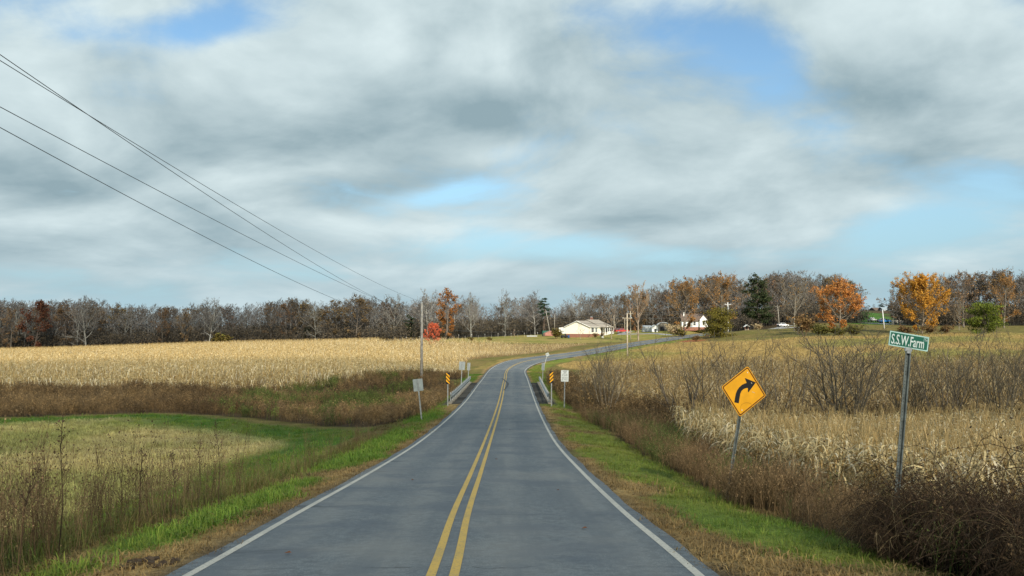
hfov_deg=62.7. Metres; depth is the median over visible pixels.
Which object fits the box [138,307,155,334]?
tree
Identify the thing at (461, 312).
tree
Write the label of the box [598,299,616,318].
tree
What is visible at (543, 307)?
pine tree
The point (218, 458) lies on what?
weed stalk
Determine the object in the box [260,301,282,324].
tree
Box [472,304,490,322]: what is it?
tree
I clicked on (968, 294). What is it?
tree
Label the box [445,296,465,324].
tree
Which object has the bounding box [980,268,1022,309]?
tree
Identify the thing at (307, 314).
tree
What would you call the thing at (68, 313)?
tree
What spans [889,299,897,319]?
tree
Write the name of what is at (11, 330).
tree
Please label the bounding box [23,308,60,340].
tree
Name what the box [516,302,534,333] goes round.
tree
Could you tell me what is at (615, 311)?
tree
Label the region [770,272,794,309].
tree
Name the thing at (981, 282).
tree
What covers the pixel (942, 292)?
tree
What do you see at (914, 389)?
bare bush
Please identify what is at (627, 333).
utility pole
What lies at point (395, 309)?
tree
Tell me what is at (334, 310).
tree
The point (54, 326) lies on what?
tree
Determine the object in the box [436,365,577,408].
verge grass
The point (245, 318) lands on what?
tree
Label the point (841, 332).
bush
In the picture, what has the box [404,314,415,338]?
cedar tree
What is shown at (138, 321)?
tree
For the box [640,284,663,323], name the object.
tree
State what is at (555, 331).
bush
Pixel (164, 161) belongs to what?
power line
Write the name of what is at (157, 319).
tree
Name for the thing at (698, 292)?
tree
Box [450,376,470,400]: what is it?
guardrail
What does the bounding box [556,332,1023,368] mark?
field grass
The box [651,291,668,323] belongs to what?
tree
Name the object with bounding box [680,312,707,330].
farmhouse
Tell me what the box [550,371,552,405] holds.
object marker
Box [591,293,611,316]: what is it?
tree
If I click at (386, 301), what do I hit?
tree
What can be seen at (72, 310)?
tree
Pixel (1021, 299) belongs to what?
tree
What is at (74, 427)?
meadow grass
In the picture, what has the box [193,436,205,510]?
weed stalk
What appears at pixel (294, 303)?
tree
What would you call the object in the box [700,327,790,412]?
bare bush
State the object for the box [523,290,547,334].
tree
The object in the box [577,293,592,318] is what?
tree
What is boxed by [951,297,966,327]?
tree
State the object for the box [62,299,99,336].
tree
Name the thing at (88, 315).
tree
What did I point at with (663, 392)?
bare bush
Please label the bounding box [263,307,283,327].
tree
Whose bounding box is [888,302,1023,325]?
undergrowth
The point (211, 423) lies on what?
meadow grass
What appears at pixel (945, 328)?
bush
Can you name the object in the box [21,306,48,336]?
tree
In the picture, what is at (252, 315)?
tree
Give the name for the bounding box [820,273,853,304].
tree
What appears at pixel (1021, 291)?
wood
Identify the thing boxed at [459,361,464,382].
facing sign
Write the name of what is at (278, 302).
wood
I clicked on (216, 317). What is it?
tree
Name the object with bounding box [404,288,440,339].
tree
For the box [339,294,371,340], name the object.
tree
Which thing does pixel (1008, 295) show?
tree
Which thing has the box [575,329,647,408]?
bare bush
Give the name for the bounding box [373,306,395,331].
tree
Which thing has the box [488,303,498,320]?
tree
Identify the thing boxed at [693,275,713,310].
tree
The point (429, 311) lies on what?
tree
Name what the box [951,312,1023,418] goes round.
bare bush
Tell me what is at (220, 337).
bush
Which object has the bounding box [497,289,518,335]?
tree
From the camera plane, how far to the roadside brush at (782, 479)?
18.67 m
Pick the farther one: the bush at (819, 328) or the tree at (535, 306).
the tree at (535, 306)
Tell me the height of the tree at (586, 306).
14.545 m
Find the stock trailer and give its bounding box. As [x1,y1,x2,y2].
[891,320,904,324]
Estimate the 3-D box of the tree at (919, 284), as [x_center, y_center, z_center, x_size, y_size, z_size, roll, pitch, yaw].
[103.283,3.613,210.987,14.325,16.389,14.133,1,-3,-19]
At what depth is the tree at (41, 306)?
296.22 m
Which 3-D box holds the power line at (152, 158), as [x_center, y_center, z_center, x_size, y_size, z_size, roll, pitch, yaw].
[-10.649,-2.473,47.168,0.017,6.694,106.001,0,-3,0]
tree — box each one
[0,299,10,335]
[0,300,36,338]
[0,306,9,338]
[0,307,22,347]
[1,297,26,334]
[1,299,35,337]
[4,303,38,348]
[11,299,27,331]
[15,299,52,348]
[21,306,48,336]
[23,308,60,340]
[30,299,51,336]
[44,305,68,346]
[45,302,66,334]
[47,300,70,334]
[49,303,76,346]
[56,298,85,333]
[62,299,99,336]
[62,300,108,345]
[69,298,105,333]
[69,298,106,339]
[70,295,104,345]
[79,298,105,336]
[87,307,107,338]
[95,300,118,332]
[97,303,131,339]
[100,308,115,335]
[103,302,130,333]
[104,307,123,339]
[106,305,127,330]
[111,311,138,343]
[117,305,145,336]
[125,307,145,333]
[127,312,146,336]
[129,306,156,332]
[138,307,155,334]
[140,304,159,332]
[148,311,161,335]
[150,306,173,343]
[152,305,174,346]
[160,306,179,330]
[163,309,185,332]
[172,313,203,338]
[175,307,192,342]
[175,313,195,338]
[180,310,207,331]
[181,308,201,327]
[191,313,214,332]
[192,304,221,332]
[196,298,225,341]
[197,305,225,333]
[208,305,226,332]
[218,306,235,333]
[220,305,239,327]
[223,304,242,327]
[236,313,258,335]
[238,310,251,327]
[243,304,263,328]
[248,311,262,326]
[251,304,275,330]
[254,301,269,328]
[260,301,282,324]
[261,301,280,341]
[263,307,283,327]
[272,303,291,330]
[276,300,296,337]
[281,304,299,329]
[286,297,306,339]
[292,304,323,327]
[296,299,316,332]
[297,301,325,338]
[301,326,312,339]
[305,307,331,334]
[316,306,341,336]
[325,298,350,340]
[336,298,363,332]
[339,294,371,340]
[342,303,363,330]
[343,299,365,327]
[349,303,365,327]
[351,302,375,326]
[359,299,381,323]
[361,302,376,328]
[367,305,390,337]
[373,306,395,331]
[377,294,405,341]
[378,301,396,323]
[380,298,403,326]
[388,302,414,326]
[389,307,405,324]
[399,301,416,322]
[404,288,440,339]
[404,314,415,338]
[410,302,428,323]
[420,299,436,320]
[423,321,441,343]
[431,295,446,322]
[436,287,460,338]
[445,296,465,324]
[455,305,472,323]
[456,295,479,325]
[462,292,480,336]
[464,299,485,334]
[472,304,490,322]
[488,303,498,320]
[492,306,511,321]
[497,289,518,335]
[499,298,518,322]
[509,297,530,323]
[511,294,537,319]
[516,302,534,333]
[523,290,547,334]
[528,299,540,331]
[537,297,552,330]
[546,306,562,319]
[557,300,570,321]
[563,300,581,321]
[565,293,587,320]
[574,297,594,317]
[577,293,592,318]
[589,299,612,317]
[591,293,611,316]
[594,296,607,313]
[597,292,614,313]
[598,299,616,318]
[607,300,622,326]
[610,293,631,316]
[611,301,627,322]
[616,294,638,329]
[626,280,649,340]
[627,295,640,317]
[628,290,652,319]
[638,292,656,324]
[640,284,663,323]
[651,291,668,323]
[653,282,668,310]
[654,288,684,324]
[665,276,702,329]
[666,288,699,321]
[668,281,705,317]
[686,278,710,313]
[690,278,712,315]
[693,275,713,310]
[696,307,737,336]
[697,283,720,312]
[699,270,750,322]
[703,281,728,316]
[705,273,732,312]
[708,278,737,313]
[722,290,749,315]
[726,288,743,314]
[730,277,750,312]
[731,278,755,315]
[734,277,771,315]
[739,272,774,323]
[741,276,775,307]
[759,272,782,310]
[763,274,787,308]
[766,269,796,306]
[767,274,783,307]
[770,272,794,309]
[773,278,810,326]
[776,271,807,306]
[784,278,809,307]
[797,279,816,308]
[806,284,821,308]
[810,274,867,331]
[816,274,827,304]
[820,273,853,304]
[849,282,867,320]
[876,282,914,324]
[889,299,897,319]
[890,270,950,332]
[905,289,917,310]
[928,282,954,307]
[929,278,954,323]
[936,273,963,309]
[944,270,986,326]
[947,284,988,304]
[950,281,971,311]
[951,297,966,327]
[955,274,992,308]
[956,301,1010,333]
[961,271,990,304]
[979,269,1008,306]
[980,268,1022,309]
[982,269,1009,315]
[988,272,1022,327]
[1000,284,1023,305]
[1007,277,1023,310]
[1008,270,1023,312]
[1012,278,1023,321]
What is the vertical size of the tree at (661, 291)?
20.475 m
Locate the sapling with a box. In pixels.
[602,304,619,338]
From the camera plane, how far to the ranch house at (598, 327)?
284.28 m
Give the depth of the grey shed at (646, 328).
293.56 m
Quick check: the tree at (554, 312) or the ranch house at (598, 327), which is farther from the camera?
the tree at (554, 312)
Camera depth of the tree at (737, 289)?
349.83 m
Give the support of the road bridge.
on the ground at (482, 364)
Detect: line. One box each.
[0,54,415,314]
[0,60,412,298]
[0,107,415,313]
[0,127,413,322]
[183,333,701,575]
[426,334,700,575]
[449,334,701,575]
[525,338,704,575]
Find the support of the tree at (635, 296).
on the ground at (482, 364)
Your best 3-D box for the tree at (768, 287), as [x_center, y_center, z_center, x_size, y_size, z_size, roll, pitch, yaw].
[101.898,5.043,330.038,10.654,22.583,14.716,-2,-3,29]
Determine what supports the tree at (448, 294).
on the ground at (482, 364)
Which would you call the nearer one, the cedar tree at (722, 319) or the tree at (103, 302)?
the cedar tree at (722, 319)
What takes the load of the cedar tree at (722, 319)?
on the ground at (482, 364)
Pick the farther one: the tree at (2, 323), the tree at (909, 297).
the tree at (2, 323)
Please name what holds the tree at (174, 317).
on the ground at (482, 364)
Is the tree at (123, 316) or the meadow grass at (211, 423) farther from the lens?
the tree at (123, 316)
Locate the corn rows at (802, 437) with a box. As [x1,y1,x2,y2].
[664,397,1023,508]
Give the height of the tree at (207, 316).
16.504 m
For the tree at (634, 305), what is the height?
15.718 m
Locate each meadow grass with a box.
[0,412,374,555]
[0,416,287,534]
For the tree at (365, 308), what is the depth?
311.22 m
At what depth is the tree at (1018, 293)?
280.02 m
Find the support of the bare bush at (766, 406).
on the ground at (482, 364)
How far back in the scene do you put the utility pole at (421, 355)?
99.68 m
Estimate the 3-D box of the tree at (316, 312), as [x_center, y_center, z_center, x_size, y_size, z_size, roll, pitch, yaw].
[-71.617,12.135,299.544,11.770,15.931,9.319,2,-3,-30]
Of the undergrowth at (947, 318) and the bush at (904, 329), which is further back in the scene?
the undergrowth at (947, 318)
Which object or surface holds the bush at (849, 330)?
on the ground at (482, 364)
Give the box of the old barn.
[656,322,667,330]
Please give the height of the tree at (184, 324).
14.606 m
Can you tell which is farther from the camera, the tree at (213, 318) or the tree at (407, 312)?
the tree at (407, 312)
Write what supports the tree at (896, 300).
on the ground at (482, 364)
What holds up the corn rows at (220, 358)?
on the ground at (482, 364)
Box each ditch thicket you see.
[0,366,467,426]
[543,366,1023,428]
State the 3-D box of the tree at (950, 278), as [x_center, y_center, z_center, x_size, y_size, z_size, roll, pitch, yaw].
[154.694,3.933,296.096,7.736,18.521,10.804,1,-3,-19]
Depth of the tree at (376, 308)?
324.55 m
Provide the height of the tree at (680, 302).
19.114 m
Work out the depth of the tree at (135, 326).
307.87 m
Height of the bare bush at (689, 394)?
7.478 m
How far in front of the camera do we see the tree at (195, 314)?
312.91 m
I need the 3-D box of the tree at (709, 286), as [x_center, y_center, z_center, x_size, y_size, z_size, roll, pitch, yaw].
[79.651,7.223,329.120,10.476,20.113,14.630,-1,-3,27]
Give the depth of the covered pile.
298.26 m
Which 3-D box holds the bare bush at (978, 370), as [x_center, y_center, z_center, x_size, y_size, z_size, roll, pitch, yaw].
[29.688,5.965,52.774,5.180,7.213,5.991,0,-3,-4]
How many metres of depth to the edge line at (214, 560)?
14.38 m
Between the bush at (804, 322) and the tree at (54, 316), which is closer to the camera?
the bush at (804, 322)
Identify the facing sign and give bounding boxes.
[413,379,422,418]
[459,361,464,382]
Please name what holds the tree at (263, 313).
on the ground at (482, 364)
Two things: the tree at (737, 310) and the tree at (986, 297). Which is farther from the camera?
the tree at (737, 310)
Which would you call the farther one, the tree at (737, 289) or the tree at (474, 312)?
the tree at (737, 289)
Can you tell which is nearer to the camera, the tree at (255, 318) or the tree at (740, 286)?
the tree at (255, 318)
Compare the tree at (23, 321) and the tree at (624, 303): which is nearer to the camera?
the tree at (23, 321)
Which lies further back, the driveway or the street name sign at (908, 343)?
the driveway
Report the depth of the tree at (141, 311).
323.94 m
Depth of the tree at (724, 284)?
291.44 m
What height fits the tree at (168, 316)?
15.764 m
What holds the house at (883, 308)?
on the ground at (482, 364)
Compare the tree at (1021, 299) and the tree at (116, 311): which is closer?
the tree at (1021, 299)
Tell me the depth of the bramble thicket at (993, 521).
11.08 m
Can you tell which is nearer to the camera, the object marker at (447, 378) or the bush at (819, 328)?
the object marker at (447, 378)
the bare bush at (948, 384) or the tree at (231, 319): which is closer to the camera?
the bare bush at (948, 384)
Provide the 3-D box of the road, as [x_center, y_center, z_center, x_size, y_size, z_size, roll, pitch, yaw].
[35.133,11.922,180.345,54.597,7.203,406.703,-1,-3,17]
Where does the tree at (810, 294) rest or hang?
on the ground at (482, 364)
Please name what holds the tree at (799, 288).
on the ground at (482, 364)
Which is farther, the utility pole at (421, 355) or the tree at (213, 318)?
the tree at (213, 318)
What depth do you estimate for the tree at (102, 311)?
310.77 m
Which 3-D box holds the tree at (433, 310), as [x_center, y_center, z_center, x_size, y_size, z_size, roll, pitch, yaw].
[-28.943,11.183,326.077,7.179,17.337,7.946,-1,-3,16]
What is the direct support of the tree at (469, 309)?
on the ground at (482, 364)
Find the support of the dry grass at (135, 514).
on the ground at (482, 364)
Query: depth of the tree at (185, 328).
304.80 m
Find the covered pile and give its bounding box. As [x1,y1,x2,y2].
[542,331,552,335]
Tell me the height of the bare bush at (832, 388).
7.928 m
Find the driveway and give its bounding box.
[616,331,670,334]
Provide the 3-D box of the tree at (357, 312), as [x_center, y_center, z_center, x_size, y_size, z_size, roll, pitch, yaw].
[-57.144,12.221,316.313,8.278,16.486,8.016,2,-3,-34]
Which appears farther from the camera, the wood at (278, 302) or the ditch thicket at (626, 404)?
the wood at (278, 302)
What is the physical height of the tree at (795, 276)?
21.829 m
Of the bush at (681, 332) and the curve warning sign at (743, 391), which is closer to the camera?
the curve warning sign at (743, 391)
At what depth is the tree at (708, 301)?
337.55 m
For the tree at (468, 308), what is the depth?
324.14 m
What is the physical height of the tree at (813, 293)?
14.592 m
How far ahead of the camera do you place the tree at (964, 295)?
249.45 m
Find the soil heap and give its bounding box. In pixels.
[119,555,180,569]
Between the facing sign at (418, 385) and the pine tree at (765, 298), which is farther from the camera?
the pine tree at (765, 298)
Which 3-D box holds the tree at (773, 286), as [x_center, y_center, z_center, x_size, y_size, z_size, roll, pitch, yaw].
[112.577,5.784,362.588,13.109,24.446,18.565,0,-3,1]
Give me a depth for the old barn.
294.17 m
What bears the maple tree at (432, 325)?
on the ground at (482, 364)
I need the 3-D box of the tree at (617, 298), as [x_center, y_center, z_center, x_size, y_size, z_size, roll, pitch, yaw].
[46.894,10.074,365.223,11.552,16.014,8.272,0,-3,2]
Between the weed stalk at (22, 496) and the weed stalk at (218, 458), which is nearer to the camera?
the weed stalk at (22, 496)
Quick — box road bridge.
[448,382,550,403]
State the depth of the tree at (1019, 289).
276.54 m
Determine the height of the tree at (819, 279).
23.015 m
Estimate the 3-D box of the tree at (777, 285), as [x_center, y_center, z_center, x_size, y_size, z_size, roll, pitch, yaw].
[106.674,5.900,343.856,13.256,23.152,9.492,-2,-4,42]
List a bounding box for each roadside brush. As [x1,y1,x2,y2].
[569,397,1023,575]
[707,434,834,518]
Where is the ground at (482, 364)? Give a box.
[0,310,1023,575]
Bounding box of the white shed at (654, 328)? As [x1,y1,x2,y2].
[650,325,657,331]
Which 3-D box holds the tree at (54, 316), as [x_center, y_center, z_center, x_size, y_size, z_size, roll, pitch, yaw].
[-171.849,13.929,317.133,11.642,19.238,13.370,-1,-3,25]
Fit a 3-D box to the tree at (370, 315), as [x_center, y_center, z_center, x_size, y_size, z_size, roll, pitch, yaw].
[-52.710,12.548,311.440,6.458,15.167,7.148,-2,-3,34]
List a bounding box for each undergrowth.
[0,300,874,348]
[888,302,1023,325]
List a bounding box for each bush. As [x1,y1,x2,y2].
[209,331,232,342]
[550,327,563,337]
[570,355,603,409]
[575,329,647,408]
[623,328,724,420]
[666,324,685,336]
[675,326,769,407]
[675,328,686,336]
[691,335,700,341]
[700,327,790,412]
[705,330,754,411]
[734,319,814,418]
[750,328,831,416]
[751,323,762,329]
[777,324,930,418]
[793,312,818,336]
[809,321,831,335]
[830,325,846,335]
[841,345,904,416]
[843,322,866,334]
[867,327,947,414]
[891,310,994,418]
[897,325,913,332]
[919,325,937,333]
[929,330,1023,411]
[939,324,954,333]
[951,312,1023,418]
[1006,351,1023,402]
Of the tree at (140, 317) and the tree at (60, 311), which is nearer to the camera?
the tree at (60, 311)
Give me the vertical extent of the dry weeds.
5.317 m
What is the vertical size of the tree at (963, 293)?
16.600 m
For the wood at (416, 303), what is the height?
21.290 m
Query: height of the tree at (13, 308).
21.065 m
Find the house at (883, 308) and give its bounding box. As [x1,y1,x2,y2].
[878,307,887,310]
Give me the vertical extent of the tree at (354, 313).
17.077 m
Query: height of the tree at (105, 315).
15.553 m
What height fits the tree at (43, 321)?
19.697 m
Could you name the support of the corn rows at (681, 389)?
on the ground at (482, 364)
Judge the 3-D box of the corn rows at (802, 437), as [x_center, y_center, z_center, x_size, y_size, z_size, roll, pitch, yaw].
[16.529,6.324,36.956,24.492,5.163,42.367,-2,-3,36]
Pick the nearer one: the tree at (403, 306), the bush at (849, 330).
the bush at (849, 330)
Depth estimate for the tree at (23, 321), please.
302.84 m
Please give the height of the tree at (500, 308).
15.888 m
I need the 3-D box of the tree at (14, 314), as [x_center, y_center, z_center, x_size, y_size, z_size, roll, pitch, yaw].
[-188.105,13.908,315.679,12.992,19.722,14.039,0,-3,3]
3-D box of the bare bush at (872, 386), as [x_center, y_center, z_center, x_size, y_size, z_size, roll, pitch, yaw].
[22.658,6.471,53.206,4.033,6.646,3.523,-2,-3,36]
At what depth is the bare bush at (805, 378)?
52.86 m
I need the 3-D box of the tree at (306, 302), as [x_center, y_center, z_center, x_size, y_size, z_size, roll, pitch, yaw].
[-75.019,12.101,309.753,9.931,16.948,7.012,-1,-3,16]
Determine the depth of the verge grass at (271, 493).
16.32 m
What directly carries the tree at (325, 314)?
on the ground at (482, 364)
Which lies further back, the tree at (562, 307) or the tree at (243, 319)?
the tree at (562, 307)
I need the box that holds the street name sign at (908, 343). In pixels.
[888,331,928,504]
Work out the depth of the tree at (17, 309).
340.19 m
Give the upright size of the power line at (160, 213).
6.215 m
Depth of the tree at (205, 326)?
310.80 m
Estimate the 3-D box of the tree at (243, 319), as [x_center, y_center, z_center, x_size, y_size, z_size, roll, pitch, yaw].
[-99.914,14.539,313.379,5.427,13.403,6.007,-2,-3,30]
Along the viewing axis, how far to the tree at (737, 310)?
325.93 m
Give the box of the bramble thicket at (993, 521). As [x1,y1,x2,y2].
[794,417,1023,575]
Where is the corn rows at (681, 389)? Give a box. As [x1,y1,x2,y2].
[577,350,1023,413]
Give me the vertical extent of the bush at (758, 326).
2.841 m
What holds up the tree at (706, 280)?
on the ground at (482, 364)
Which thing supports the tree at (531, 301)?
on the ground at (482, 364)
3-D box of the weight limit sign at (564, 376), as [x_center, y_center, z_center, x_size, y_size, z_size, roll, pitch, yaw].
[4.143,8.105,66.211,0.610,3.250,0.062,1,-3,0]
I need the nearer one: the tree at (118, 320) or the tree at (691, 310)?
the tree at (691, 310)
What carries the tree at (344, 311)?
on the ground at (482, 364)
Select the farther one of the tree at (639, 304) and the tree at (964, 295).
the tree at (639, 304)
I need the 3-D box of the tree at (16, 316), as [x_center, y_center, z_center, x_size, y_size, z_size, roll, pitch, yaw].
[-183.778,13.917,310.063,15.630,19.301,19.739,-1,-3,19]
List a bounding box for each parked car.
[776,323,788,326]
[878,319,890,322]
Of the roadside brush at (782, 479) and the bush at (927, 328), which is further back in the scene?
the bush at (927, 328)
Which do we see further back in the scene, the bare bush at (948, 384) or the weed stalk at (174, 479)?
the bare bush at (948, 384)
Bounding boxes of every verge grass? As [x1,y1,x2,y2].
[2,405,955,575]
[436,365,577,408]
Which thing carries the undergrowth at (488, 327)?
on the ground at (482, 364)
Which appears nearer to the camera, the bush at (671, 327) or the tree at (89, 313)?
the bush at (671, 327)
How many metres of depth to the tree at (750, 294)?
327.42 m
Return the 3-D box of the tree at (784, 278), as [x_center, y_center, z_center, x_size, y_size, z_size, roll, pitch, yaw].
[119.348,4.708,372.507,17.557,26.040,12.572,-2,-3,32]
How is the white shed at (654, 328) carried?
on the ground at (482, 364)
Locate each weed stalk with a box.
[10,464,41,572]
[53,415,71,553]
[133,448,148,528]
[168,451,181,521]
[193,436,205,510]
[210,418,223,506]
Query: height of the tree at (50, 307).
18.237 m
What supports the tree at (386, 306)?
on the ground at (482, 364)
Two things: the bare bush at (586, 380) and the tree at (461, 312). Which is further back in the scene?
the tree at (461, 312)
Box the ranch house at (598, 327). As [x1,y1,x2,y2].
[561,317,613,337]
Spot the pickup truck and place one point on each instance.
(622, 330)
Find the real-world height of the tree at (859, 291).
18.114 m
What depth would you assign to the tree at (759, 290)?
327.69 m
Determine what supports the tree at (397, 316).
on the ground at (482, 364)
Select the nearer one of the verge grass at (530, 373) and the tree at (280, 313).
the verge grass at (530, 373)
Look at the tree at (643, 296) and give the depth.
324.37 m
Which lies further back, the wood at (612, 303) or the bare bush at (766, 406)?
the wood at (612, 303)
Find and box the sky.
[0,0,1023,328]
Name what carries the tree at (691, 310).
on the ground at (482, 364)
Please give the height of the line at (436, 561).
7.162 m
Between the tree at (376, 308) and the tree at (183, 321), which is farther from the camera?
the tree at (376, 308)
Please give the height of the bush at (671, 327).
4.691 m
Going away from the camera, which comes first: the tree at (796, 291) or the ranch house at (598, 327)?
the ranch house at (598, 327)
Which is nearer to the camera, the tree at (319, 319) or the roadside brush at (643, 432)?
the roadside brush at (643, 432)
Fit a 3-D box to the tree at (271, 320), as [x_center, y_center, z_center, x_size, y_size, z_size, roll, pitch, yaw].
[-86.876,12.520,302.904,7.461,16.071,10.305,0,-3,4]
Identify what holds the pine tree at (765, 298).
on the ground at (482, 364)
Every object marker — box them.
[446,373,449,405]
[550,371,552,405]
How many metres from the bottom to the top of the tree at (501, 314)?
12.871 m
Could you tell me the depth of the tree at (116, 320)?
316.90 m
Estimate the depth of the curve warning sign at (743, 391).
20.82 m
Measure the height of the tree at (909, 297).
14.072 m
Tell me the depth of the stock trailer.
294.95 m
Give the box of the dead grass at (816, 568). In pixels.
[0,405,997,575]
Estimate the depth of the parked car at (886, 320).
306.96 m
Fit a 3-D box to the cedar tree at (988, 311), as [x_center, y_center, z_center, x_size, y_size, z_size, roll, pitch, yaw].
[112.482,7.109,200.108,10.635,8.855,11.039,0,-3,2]
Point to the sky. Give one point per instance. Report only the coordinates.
(562, 150)
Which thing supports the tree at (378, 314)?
on the ground at (482, 364)
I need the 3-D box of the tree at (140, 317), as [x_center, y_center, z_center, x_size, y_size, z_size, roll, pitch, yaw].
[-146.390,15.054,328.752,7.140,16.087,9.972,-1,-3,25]
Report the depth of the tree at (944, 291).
277.04 m
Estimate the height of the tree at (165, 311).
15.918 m
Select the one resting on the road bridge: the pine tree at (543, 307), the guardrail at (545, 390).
the guardrail at (545, 390)
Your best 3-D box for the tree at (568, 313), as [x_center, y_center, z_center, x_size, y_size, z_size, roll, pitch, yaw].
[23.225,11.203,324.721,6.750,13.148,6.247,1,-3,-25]
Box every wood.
[0,296,401,336]
[377,294,582,322]
[575,271,860,317]
[888,267,1023,319]
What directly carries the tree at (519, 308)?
on the ground at (482, 364)
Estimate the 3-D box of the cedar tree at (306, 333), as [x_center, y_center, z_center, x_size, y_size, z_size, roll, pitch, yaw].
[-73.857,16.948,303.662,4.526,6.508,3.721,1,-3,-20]
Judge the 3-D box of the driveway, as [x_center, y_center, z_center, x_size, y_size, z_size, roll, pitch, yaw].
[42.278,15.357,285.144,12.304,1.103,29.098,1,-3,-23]
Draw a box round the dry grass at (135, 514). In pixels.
[0,433,383,575]
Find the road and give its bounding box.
[165,331,732,575]
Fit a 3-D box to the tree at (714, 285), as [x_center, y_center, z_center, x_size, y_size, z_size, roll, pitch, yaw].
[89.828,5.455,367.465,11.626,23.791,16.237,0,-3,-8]
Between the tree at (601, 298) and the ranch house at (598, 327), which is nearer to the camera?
the ranch house at (598, 327)
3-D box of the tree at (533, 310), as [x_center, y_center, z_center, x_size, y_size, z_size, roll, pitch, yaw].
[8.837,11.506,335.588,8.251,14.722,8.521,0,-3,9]
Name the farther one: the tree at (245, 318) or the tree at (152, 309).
the tree at (152, 309)
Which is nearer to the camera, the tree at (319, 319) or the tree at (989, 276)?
the tree at (989, 276)
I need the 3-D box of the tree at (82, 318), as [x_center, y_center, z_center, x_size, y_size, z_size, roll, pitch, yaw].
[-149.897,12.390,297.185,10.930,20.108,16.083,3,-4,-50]
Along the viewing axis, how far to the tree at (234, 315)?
316.12 m
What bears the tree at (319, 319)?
on the ground at (482, 364)
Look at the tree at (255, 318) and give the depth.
309.71 m
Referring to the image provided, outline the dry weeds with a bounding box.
[0,389,383,575]
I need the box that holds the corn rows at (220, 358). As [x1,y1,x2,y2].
[0,336,583,391]
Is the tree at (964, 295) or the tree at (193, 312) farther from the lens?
the tree at (193, 312)
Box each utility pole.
[420,303,422,377]
[625,314,631,355]
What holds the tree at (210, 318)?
on the ground at (482, 364)
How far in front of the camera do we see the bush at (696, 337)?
225.35 m
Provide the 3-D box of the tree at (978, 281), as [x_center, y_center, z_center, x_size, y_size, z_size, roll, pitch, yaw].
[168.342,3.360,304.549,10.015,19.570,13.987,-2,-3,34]
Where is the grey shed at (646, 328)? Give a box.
[641,325,650,331]
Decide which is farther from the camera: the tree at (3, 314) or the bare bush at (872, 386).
the tree at (3, 314)
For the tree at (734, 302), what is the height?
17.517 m
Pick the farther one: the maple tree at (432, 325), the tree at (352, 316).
the tree at (352, 316)
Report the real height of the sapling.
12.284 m
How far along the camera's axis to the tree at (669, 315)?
325.48 m
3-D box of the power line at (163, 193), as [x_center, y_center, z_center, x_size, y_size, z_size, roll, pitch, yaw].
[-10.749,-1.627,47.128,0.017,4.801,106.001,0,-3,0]
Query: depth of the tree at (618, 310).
328.77 m
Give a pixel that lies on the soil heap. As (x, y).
(151, 559)
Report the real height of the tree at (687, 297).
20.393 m
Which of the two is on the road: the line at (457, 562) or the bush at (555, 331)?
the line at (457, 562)
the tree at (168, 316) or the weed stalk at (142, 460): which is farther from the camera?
the tree at (168, 316)
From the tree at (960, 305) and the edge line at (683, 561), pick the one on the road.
the edge line at (683, 561)
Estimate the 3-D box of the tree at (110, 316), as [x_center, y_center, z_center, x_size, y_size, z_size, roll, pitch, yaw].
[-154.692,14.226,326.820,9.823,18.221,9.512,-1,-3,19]
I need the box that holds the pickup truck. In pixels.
[616,328,628,332]
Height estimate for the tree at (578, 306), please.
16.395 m
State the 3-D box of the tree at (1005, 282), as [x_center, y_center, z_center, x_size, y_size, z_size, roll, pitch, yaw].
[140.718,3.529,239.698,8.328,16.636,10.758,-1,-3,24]
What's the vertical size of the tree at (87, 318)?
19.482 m
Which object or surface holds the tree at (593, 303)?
on the ground at (482, 364)
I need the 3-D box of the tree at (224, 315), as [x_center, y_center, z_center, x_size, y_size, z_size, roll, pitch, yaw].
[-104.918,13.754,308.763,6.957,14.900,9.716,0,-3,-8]
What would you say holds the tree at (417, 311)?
on the ground at (482, 364)
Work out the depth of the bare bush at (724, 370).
51.58 m
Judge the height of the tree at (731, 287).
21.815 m
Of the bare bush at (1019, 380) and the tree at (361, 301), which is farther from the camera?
the tree at (361, 301)
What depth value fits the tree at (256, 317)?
315.54 m
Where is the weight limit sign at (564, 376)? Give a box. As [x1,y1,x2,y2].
[561,370,568,406]
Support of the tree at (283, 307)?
on the ground at (482, 364)
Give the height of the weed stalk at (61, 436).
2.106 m
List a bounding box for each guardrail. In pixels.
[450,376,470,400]
[539,377,548,399]
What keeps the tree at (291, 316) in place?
on the ground at (482, 364)
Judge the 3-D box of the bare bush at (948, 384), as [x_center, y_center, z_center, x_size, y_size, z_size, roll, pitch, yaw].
[26.373,5.372,51.768,5.851,8.196,6.489,-1,-3,26]
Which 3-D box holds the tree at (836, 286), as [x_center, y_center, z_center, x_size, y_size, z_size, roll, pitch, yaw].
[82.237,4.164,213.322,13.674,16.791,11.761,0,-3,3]
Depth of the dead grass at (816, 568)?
12.68 m
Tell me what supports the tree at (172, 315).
on the ground at (482, 364)
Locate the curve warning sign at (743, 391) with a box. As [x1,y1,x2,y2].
[722,367,764,500]
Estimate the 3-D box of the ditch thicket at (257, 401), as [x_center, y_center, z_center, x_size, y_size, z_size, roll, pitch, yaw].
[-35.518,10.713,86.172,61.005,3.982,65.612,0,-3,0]
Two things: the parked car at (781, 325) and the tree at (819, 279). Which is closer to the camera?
the parked car at (781, 325)
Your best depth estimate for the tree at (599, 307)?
375.67 m

